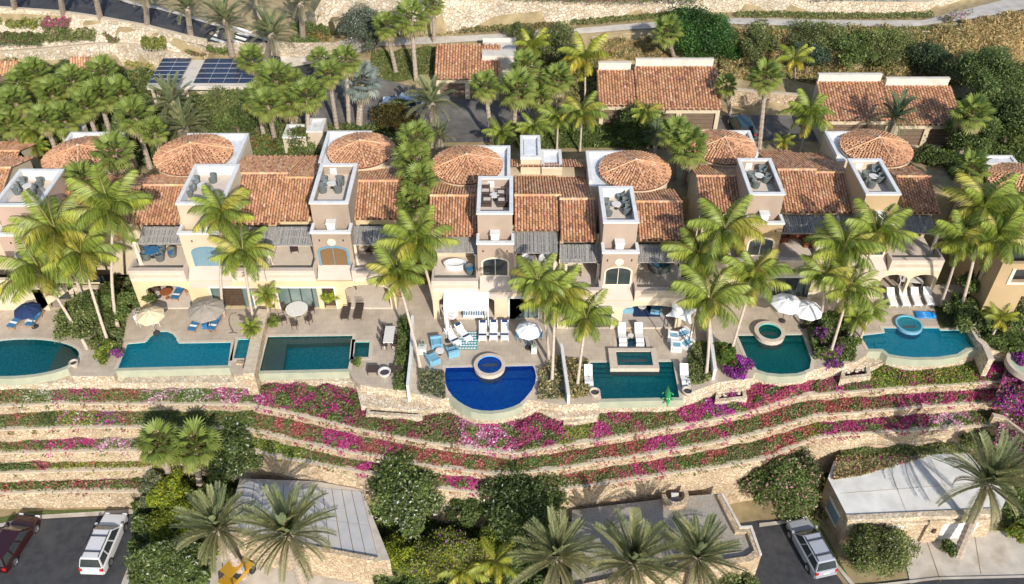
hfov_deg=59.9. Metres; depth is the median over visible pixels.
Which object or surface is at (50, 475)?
terrace wall
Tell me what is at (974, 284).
shrub
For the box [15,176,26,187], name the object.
roof chair
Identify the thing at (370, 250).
slatted lounger
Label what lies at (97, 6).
date palm
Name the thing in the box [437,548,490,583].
areca palm
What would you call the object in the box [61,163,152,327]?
coconut palm
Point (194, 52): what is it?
hedge
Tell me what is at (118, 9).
road
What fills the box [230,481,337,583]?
date palm
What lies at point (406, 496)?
broadleaf tree
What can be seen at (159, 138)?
fan palm
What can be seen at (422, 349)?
planter
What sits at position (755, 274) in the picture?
coconut palm
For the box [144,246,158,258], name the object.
blue table
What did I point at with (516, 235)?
french door
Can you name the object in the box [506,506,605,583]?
date palm
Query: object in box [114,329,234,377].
swimming pool
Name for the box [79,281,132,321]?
broadleaf tree
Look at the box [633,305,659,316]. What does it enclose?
patio rug
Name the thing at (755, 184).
roof chair
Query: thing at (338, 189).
roof chair
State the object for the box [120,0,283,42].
road kerb
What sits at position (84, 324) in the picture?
shrub
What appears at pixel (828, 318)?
shrub
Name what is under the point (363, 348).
plunge pool
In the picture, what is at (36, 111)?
fan palm
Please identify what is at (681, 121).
fan palm
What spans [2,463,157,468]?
planting bed
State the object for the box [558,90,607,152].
coconut palm
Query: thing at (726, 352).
shrub
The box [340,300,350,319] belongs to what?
slatted lounger
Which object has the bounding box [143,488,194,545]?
broadleaf tree
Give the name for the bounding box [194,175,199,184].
roof chair
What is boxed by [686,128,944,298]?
villa
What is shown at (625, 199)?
roof chair
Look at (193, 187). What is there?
roof chair
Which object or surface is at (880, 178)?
roof chair
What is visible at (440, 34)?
hedge
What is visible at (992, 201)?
coconut palm
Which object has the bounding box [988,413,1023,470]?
terrace wall
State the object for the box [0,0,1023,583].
ground
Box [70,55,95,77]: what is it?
outbuilding
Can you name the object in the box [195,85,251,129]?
broadleaf tree
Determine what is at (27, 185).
roof table
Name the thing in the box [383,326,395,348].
long table
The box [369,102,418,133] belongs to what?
broadleaf tree
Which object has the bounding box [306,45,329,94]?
fan palm
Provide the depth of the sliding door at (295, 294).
73.77 m
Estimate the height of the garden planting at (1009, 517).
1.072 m
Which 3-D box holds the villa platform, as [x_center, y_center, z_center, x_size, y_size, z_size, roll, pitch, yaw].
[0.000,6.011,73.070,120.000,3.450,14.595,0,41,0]
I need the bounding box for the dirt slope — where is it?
[227,0,340,42]
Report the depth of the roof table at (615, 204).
70.97 m
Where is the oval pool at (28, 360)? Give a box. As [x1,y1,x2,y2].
[0,337,82,385]
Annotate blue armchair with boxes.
[425,352,440,366]
[430,335,442,349]
[445,344,459,358]
[623,307,633,312]
[650,305,662,314]
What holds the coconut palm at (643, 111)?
on the ground at (744, 512)
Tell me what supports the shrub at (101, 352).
on the villa terrace paving
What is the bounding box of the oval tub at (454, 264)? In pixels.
[443,258,465,270]
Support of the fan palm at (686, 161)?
on the ground at (744, 512)
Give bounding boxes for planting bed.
[0,476,164,488]
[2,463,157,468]
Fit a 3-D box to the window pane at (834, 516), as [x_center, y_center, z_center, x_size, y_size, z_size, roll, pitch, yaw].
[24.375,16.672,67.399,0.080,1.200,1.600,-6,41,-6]
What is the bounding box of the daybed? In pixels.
[463,311,485,317]
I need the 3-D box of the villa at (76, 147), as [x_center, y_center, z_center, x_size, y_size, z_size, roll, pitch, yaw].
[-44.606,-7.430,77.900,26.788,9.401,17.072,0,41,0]
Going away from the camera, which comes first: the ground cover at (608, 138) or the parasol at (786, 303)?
the parasol at (786, 303)
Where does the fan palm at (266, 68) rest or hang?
on the ground at (744, 512)
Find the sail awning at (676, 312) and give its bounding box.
[661,302,697,340]
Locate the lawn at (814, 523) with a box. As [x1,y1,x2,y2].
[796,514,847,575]
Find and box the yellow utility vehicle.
[217,558,255,583]
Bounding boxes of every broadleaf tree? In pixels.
[0,124,23,140]
[12,72,81,109]
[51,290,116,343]
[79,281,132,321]
[107,114,159,142]
[123,537,209,583]
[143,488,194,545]
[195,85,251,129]
[203,415,263,483]
[211,103,257,132]
[274,125,326,154]
[334,0,387,47]
[365,443,449,541]
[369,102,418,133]
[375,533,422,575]
[398,525,493,583]
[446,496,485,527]
[472,458,570,546]
[530,18,575,62]
[613,104,675,150]
[661,2,743,63]
[711,557,759,583]
[732,16,781,63]
[736,446,824,521]
[785,16,846,62]
[791,41,834,73]
[831,22,879,69]
[841,523,923,579]
[860,24,919,70]
[893,38,954,76]
[938,8,972,24]
[939,43,1023,112]
[944,108,1002,150]
[987,88,1023,144]
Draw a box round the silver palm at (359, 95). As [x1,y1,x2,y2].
[337,58,382,125]
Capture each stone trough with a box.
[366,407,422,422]
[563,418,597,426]
[714,387,746,406]
[838,362,870,385]
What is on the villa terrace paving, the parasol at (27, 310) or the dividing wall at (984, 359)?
the parasol at (27, 310)
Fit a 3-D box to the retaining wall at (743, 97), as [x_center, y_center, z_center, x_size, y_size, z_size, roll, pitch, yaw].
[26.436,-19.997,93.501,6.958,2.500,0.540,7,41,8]
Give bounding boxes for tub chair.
[140,245,149,249]
[140,249,150,260]
[151,287,161,298]
[154,250,164,261]
[157,245,165,253]
[166,246,175,257]
[464,263,473,274]
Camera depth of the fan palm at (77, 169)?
74.91 m
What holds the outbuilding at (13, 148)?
on the ground at (744, 512)
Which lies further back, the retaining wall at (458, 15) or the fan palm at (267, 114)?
the retaining wall at (458, 15)
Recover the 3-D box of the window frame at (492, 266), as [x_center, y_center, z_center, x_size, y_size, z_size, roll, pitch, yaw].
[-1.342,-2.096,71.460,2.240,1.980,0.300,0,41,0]
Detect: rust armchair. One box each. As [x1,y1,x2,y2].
[779,234,788,242]
[787,234,796,238]
[796,234,806,239]
[801,235,813,247]
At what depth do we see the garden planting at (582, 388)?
68.24 m
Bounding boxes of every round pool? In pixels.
[442,363,538,420]
[1004,351,1023,380]
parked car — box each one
[379,92,424,112]
[728,113,756,137]
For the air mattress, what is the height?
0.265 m
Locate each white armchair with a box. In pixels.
[447,311,457,319]
[521,254,533,265]
[538,254,551,263]
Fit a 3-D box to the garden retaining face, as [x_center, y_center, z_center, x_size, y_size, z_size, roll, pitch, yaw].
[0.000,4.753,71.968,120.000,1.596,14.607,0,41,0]
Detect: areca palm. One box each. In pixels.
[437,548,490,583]
[467,536,520,583]
[513,27,549,68]
[556,31,611,103]
[774,133,796,148]
[776,44,814,82]
[981,302,1019,335]
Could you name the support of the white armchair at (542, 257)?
on the villa at (563, 217)
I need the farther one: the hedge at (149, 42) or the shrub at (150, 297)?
the hedge at (149, 42)
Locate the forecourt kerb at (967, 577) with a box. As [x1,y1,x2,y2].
[880,575,1023,583]
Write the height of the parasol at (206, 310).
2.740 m
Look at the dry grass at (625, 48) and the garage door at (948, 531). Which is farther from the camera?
the dry grass at (625, 48)
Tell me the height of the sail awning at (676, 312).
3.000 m
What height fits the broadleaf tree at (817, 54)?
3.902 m
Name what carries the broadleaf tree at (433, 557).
on the ground at (744, 512)
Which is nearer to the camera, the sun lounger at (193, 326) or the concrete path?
the sun lounger at (193, 326)
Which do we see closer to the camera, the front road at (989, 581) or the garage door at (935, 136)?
the front road at (989, 581)
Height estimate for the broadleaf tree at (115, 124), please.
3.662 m
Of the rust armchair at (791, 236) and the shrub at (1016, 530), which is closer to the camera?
the shrub at (1016, 530)
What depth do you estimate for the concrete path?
98.72 m
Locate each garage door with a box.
[0,76,16,82]
[440,83,464,97]
[470,83,494,98]
[603,110,624,125]
[661,113,675,121]
[682,113,714,128]
[827,125,884,130]
[897,129,923,144]
[925,129,950,144]
[937,522,979,538]
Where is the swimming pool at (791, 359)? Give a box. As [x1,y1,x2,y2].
[733,332,814,383]
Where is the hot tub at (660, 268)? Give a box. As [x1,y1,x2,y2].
[648,258,671,274]
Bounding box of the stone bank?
[0,13,338,56]
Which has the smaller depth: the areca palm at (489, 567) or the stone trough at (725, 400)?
the areca palm at (489, 567)
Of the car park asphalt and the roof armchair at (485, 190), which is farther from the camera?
the roof armchair at (485, 190)
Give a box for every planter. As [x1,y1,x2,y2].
[418,340,426,354]
[531,340,539,353]
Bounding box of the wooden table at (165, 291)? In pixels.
[160,288,171,299]
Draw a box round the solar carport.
[147,58,265,102]
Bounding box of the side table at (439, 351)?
[435,347,443,355]
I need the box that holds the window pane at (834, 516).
[827,500,838,524]
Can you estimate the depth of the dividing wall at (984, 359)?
70.56 m
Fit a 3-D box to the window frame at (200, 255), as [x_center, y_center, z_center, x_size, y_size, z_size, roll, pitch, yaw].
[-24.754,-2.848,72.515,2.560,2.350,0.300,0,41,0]
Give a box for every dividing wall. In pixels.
[236,361,244,364]
[243,309,269,394]
[406,315,413,401]
[560,343,569,404]
[706,326,716,379]
[965,323,994,375]
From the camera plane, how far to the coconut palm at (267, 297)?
71.34 m
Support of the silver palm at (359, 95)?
on the ground at (744, 512)
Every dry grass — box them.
[591,34,677,60]
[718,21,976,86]
[959,9,1023,64]
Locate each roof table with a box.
[22,183,31,188]
[197,182,205,187]
[327,180,335,188]
[490,192,498,200]
[612,201,620,209]
[755,172,763,180]
[869,173,877,181]
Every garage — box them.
[226,478,392,583]
[434,37,515,98]
[571,489,761,583]
[596,58,721,130]
[811,73,958,148]
[820,452,1007,543]
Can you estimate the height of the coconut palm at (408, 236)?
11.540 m
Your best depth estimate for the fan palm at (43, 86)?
87.15 m
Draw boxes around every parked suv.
[0,513,40,572]
[78,513,127,574]
[786,516,838,578]
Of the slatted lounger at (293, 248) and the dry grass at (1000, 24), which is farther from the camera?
the dry grass at (1000, 24)
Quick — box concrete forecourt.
[907,530,1023,582]
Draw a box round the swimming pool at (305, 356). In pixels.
[259,333,355,379]
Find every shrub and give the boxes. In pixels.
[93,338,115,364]
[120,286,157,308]
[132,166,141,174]
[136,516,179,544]
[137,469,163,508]
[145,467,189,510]
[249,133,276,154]
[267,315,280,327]
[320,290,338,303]
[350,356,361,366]
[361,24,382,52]
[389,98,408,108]
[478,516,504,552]
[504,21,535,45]
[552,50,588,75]
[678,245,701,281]
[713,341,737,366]
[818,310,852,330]
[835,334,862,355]
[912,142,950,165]
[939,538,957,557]
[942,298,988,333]
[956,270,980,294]
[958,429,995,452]
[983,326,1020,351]
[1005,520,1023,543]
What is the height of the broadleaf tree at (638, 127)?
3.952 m
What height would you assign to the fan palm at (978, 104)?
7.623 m
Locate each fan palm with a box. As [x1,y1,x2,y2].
[0,83,34,123]
[0,99,13,140]
[0,107,29,141]
[2,64,39,121]
[13,55,52,89]
[26,102,61,147]
[33,74,67,126]
[41,100,82,139]
[52,62,88,104]
[60,158,104,191]
[66,87,108,131]
[73,73,117,130]
[81,53,123,118]
[88,129,137,175]
[103,73,135,112]
[113,92,156,168]
[135,417,185,475]
[136,114,170,149]
[164,414,224,487]
[232,42,265,76]
[239,80,269,134]
[247,86,287,138]
[250,56,296,120]
[272,86,303,123]
[278,66,305,123]
[285,73,328,128]
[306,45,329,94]
[313,57,343,129]
[328,43,362,123]
[370,10,397,72]
[389,140,435,247]
[391,0,431,81]
[393,182,429,222]
[395,117,437,185]
[399,160,439,260]
[420,0,445,42]
[468,67,500,143]
[496,65,538,142]
[509,47,542,94]
[527,81,553,134]
[536,60,576,108]
[651,12,684,57]
[656,113,694,179]
[667,125,710,184]
[714,72,737,114]
[747,56,787,149]
[941,147,992,239]
[948,91,997,153]
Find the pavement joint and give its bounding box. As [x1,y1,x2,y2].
[927,542,940,581]
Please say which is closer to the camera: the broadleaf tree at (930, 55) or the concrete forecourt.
the concrete forecourt
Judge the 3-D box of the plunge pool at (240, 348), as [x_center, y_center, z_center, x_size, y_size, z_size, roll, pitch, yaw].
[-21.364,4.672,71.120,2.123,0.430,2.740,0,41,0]
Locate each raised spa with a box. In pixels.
[474,353,505,382]
[608,348,659,375]
[754,321,785,349]
[895,315,922,338]
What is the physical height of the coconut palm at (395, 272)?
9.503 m
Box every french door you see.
[144,224,179,245]
[244,225,269,241]
[276,224,311,243]
[360,224,394,243]
[516,235,554,254]
[563,242,594,263]
[638,242,674,263]
[782,215,810,235]
[898,215,927,235]
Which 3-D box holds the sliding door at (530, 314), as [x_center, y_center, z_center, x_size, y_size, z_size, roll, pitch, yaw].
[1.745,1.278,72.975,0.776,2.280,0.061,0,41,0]
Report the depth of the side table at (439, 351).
70.21 m
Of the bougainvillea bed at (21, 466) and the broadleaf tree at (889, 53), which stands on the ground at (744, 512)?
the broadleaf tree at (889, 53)
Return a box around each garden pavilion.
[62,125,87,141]
[282,118,327,154]
[977,155,1017,166]
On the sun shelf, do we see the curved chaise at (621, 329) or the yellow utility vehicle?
the curved chaise at (621, 329)
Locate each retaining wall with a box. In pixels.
[0,42,207,66]
[306,0,959,36]
[730,88,798,106]
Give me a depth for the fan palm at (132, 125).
81.62 m
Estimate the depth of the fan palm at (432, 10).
95.55 m
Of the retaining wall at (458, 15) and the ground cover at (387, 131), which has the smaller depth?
the ground cover at (387, 131)
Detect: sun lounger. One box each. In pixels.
[6,317,25,329]
[24,307,44,327]
[170,286,184,300]
[187,321,199,332]
[207,315,223,331]
[443,325,461,345]
[453,322,472,341]
[478,320,486,340]
[489,319,497,339]
[501,319,508,341]
[885,287,897,307]
[897,287,910,306]
[908,287,922,306]
[921,286,934,306]
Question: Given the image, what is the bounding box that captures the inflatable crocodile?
[662,386,673,405]
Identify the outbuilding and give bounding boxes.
[0,59,19,82]
[0,140,41,168]
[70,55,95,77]
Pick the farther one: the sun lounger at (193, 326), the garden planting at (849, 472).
the sun lounger at (193, 326)
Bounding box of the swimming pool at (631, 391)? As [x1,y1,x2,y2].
[588,359,683,408]
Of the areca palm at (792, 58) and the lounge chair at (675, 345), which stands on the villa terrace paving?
the lounge chair at (675, 345)
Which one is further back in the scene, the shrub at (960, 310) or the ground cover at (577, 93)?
the ground cover at (577, 93)
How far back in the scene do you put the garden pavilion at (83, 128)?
87.18 m
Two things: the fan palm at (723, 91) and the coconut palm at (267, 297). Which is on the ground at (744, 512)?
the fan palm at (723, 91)
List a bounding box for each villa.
[0,132,157,309]
[127,131,405,308]
[428,145,686,328]
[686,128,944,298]
[953,162,1023,312]
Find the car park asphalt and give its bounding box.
[0,514,132,583]
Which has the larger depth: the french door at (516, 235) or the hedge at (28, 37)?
the hedge at (28, 37)
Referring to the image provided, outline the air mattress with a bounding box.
[914,311,935,318]
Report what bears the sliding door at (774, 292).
in the villa at (802, 193)
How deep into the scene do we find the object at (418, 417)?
67.00 m
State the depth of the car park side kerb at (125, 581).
64.66 m
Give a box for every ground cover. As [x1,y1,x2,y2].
[0,55,253,117]
[26,112,423,165]
[370,45,435,81]
[503,56,600,102]
[515,120,678,148]
[940,93,1023,179]
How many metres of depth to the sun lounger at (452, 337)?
71.46 m
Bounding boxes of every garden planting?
[87,275,131,350]
[126,473,238,583]
[368,505,570,583]
[393,315,409,390]
[417,368,445,398]
[537,355,565,399]
[565,357,590,398]
[686,340,712,386]
[781,471,828,519]
[804,319,857,360]
[832,453,930,479]
[840,442,967,458]
[934,306,958,328]
[950,290,1023,352]
[970,446,1023,478]
[991,368,1023,417]
[994,412,1023,455]
[1000,480,1023,531]
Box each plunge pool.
[230,337,249,360]
[349,339,372,359]
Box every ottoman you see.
[367,365,378,374]
[390,365,401,375]
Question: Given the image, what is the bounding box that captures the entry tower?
[520,135,561,174]
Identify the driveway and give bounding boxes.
[234,71,1016,150]
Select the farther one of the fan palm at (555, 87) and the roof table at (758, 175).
the fan palm at (555, 87)
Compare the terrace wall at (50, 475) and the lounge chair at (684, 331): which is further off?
the lounge chair at (684, 331)
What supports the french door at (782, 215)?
in the villa at (802, 193)
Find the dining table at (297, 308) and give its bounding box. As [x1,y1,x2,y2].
[285,301,307,316]
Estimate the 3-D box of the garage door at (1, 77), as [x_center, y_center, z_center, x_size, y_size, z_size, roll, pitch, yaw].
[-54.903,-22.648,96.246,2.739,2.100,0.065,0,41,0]
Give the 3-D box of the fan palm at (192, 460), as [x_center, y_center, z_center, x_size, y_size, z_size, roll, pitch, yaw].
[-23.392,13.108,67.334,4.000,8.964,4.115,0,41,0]
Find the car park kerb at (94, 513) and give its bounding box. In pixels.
[0,509,132,526]
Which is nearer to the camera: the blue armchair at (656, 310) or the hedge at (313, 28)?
the blue armchair at (656, 310)
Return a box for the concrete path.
[280,0,1023,66]
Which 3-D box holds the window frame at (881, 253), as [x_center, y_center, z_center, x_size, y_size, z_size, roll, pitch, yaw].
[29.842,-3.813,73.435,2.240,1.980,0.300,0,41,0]
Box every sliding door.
[211,288,225,307]
[241,288,254,306]
[277,288,290,305]
[288,288,301,302]
[300,288,313,306]
[311,288,325,307]
[519,307,528,317]
[528,307,537,317]
[771,278,786,296]
[783,278,798,295]
[795,278,810,296]
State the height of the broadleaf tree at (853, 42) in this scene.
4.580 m
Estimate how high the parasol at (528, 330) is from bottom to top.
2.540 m
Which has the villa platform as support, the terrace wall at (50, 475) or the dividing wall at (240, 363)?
the dividing wall at (240, 363)
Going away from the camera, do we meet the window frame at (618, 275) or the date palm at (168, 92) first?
the window frame at (618, 275)
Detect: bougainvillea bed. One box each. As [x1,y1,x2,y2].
[0,359,1010,459]
[0,388,997,477]
[0,409,1023,498]
[0,460,159,476]
[0,478,155,497]
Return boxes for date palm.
[10,0,17,9]
[58,0,65,15]
[93,0,102,19]
[123,0,153,24]
[145,70,198,136]
[157,96,209,139]
[164,0,207,35]
[168,480,258,580]
[201,0,248,57]
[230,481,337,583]
[238,0,270,33]
[243,5,297,59]
[280,0,319,38]
[403,73,459,148]
[430,118,455,152]
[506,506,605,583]
[575,506,690,583]
[640,119,669,154]
[656,510,747,583]
[870,88,922,136]
[930,427,1023,558]
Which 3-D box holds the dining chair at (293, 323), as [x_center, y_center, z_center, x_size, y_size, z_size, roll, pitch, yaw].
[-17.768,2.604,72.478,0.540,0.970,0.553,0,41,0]
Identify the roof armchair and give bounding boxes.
[481,187,489,194]
[481,194,491,206]
[482,182,489,186]
[497,187,507,195]
[497,194,507,206]
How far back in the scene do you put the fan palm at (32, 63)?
87.51 m
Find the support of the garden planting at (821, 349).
on the villa terrace paving
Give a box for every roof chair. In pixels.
[10,184,21,195]
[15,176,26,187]
[27,184,36,194]
[34,177,43,187]
[186,187,192,197]
[189,180,196,191]
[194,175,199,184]
[208,172,216,183]
[318,182,326,193]
[320,175,327,185]
[333,182,341,193]
[336,175,344,185]
[604,197,610,205]
[605,205,612,216]
[616,190,624,199]
[620,196,629,207]
[622,203,631,215]
[747,170,754,181]
[752,177,760,188]
[758,164,767,174]
[762,172,771,183]
[861,169,869,180]
[867,177,876,188]
[870,164,880,173]
[875,172,885,183]
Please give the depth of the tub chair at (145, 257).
74.03 m
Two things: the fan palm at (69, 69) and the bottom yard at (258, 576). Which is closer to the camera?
the bottom yard at (258, 576)
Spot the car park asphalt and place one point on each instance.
(52, 551)
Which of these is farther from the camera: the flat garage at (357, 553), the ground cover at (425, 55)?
the ground cover at (425, 55)
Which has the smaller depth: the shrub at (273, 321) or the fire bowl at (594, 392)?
the fire bowl at (594, 392)
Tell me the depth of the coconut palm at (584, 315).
64.89 m
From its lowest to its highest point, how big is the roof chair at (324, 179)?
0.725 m
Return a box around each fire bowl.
[68,359,77,367]
[378,367,390,377]
[589,387,599,397]
[682,386,692,396]
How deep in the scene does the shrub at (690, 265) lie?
74.69 m
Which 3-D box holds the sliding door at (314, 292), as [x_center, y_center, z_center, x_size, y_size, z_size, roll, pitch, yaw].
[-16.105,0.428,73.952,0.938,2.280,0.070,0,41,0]
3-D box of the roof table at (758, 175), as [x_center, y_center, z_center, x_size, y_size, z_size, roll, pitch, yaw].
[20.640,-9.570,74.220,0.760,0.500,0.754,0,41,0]
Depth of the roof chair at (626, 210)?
70.46 m
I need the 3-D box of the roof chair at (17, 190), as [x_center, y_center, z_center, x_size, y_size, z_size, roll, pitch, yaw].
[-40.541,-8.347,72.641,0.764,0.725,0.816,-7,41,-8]
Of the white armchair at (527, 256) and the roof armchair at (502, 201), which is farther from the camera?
the white armchair at (527, 256)
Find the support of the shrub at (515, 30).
on the ground at (744, 512)
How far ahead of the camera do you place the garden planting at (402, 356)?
69.99 m
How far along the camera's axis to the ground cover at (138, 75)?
96.10 m
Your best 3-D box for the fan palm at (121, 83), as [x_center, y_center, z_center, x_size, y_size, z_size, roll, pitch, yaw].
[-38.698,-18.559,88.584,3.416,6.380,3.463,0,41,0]
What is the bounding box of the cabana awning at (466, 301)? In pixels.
[443,292,488,327]
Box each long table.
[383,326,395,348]
[897,275,923,289]
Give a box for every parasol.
[14,301,40,328]
[136,306,164,334]
[188,297,224,331]
[445,317,450,342]
[515,321,541,349]
[771,293,800,322]
[795,299,821,328]
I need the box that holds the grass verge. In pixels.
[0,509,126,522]
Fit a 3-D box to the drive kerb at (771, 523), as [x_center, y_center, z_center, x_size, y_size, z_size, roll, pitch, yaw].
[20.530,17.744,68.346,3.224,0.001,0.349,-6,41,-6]
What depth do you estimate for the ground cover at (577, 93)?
96.05 m
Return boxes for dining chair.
[278,314,287,324]
[280,302,286,313]
[290,320,297,329]
[304,314,312,324]
[308,302,314,312]
[379,337,387,347]
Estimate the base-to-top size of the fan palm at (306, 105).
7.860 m
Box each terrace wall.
[0,379,1014,459]
[0,399,1001,480]
[0,422,994,529]
[0,465,152,483]
[0,487,145,508]
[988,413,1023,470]
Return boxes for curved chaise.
[584,364,593,387]
[617,322,627,346]
[634,322,644,346]
[679,363,690,387]
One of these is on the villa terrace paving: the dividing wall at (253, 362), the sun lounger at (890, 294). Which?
the sun lounger at (890, 294)
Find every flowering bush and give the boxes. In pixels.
[109,348,124,357]
[722,354,754,379]
[814,327,828,339]
[823,358,843,370]
[828,343,844,358]
[1010,351,1023,366]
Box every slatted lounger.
[290,242,298,253]
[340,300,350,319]
[353,300,363,319]
[365,245,376,254]
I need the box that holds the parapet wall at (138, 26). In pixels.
[0,6,208,45]
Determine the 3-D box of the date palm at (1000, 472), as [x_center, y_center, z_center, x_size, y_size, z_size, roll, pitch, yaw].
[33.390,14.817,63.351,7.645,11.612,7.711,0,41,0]
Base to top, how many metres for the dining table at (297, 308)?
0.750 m
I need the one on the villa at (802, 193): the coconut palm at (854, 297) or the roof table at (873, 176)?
the roof table at (873, 176)
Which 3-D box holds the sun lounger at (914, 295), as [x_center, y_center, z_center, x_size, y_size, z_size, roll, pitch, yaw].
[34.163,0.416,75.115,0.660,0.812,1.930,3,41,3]
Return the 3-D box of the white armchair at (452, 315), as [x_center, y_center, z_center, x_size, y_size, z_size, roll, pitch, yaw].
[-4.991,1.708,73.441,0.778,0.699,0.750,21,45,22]
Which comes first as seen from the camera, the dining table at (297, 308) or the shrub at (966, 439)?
the shrub at (966, 439)
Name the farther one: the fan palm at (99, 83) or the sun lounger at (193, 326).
the fan palm at (99, 83)
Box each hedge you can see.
[0,30,44,45]
[4,16,41,30]
[39,15,71,30]
[40,26,97,42]
[102,31,119,43]
[124,60,153,67]
[140,35,166,50]
[185,49,206,57]
[206,45,228,54]
[289,33,319,42]
[291,20,346,36]
[298,31,331,41]
[397,28,495,36]
[460,20,559,32]
[509,0,704,3]
[571,11,670,25]
[736,9,934,19]
[763,24,938,30]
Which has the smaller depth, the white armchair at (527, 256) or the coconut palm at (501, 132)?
the white armchair at (527, 256)
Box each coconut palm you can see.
[0,232,88,349]
[2,187,93,292]
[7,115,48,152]
[21,135,49,160]
[37,223,126,339]
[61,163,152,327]
[187,183,255,316]
[207,223,274,318]
[238,317,262,338]
[250,281,280,312]
[365,241,432,369]
[376,204,459,311]
[481,117,518,144]
[506,252,571,360]
[514,112,552,140]
[518,260,593,381]
[537,103,575,148]
[551,288,618,386]
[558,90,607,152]
[628,99,662,136]
[660,227,729,316]
[666,263,755,376]
[684,194,767,258]
[720,248,794,347]
[777,87,835,152]
[790,253,856,323]
[803,213,887,310]
[817,260,886,358]
[838,198,918,286]
[840,303,877,335]
[852,298,889,337]
[925,209,1003,306]
[939,171,1023,302]
[961,204,1023,280]
[996,181,1023,228]
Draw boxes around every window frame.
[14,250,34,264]
[191,247,223,265]
[317,246,350,265]
[481,257,508,276]
[603,266,632,285]
[746,237,774,255]
[859,245,886,255]
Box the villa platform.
[11,356,974,426]
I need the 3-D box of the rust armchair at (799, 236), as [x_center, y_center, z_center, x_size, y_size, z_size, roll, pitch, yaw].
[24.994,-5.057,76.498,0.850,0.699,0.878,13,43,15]
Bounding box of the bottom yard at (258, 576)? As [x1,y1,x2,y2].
[208,548,396,583]
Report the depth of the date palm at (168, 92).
85.79 m
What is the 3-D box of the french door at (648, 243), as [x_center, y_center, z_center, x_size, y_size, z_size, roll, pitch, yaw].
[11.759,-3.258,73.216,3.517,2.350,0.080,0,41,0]
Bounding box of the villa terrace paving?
[0,285,1023,404]
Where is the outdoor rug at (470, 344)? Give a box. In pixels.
[459,331,477,349]
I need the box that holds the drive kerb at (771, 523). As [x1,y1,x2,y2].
[759,520,786,526]
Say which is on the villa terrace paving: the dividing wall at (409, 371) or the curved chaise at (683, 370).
the curved chaise at (683, 370)
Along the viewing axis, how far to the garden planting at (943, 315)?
73.60 m
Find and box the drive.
[740,519,842,583]
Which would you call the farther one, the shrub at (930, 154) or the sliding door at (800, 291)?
the shrub at (930, 154)
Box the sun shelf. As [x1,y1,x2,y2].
[613,335,649,347]
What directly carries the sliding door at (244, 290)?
in the villa at (332, 235)
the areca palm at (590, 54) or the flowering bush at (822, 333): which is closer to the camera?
the flowering bush at (822, 333)
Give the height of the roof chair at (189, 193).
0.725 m
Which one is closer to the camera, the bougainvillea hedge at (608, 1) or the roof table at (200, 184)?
the roof table at (200, 184)
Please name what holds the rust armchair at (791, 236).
on the villa at (802, 193)
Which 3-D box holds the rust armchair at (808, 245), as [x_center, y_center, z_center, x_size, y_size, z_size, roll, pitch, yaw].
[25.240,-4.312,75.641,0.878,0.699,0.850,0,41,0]
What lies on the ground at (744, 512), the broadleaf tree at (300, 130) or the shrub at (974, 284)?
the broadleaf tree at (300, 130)
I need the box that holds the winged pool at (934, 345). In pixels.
[856,325,978,366]
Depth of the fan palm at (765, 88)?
83.47 m
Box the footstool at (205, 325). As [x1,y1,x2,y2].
[201,322,208,328]
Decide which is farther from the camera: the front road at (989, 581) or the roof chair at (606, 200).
the roof chair at (606, 200)
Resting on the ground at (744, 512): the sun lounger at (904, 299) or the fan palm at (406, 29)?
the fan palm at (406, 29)
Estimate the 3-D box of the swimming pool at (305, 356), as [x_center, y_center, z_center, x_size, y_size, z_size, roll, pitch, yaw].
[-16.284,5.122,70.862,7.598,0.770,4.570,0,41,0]
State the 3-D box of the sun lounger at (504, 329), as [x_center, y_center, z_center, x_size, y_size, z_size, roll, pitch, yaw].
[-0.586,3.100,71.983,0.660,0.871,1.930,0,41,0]
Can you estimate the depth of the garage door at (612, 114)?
90.50 m
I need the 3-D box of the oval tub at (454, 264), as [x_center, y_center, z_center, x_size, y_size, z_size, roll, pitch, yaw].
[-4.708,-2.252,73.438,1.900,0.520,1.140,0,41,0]
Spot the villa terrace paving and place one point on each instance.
(427, 325)
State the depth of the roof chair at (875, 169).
74.83 m
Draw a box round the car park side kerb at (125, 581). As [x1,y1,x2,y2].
[121,568,128,583]
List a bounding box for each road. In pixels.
[0,0,313,74]
[875,575,1023,583]
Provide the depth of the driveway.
92.69 m
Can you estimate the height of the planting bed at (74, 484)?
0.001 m
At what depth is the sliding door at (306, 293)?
73.87 m
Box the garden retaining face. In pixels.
[0,350,1007,424]
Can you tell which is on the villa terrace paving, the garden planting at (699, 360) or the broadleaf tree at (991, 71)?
the garden planting at (699, 360)
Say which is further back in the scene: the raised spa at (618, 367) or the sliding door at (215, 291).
the sliding door at (215, 291)
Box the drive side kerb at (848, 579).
[837,563,853,583]
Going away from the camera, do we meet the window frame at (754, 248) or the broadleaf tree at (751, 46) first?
the window frame at (754, 248)
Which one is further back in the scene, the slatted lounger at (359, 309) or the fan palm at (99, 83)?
the fan palm at (99, 83)
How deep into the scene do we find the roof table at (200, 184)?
73.00 m
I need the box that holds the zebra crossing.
[210,25,251,42]
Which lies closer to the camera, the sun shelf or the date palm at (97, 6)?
the sun shelf
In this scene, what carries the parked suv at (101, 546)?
on the car park asphalt
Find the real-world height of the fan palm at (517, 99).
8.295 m
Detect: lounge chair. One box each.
[667,329,678,341]
[670,338,681,352]
[678,326,692,337]
[680,335,694,350]

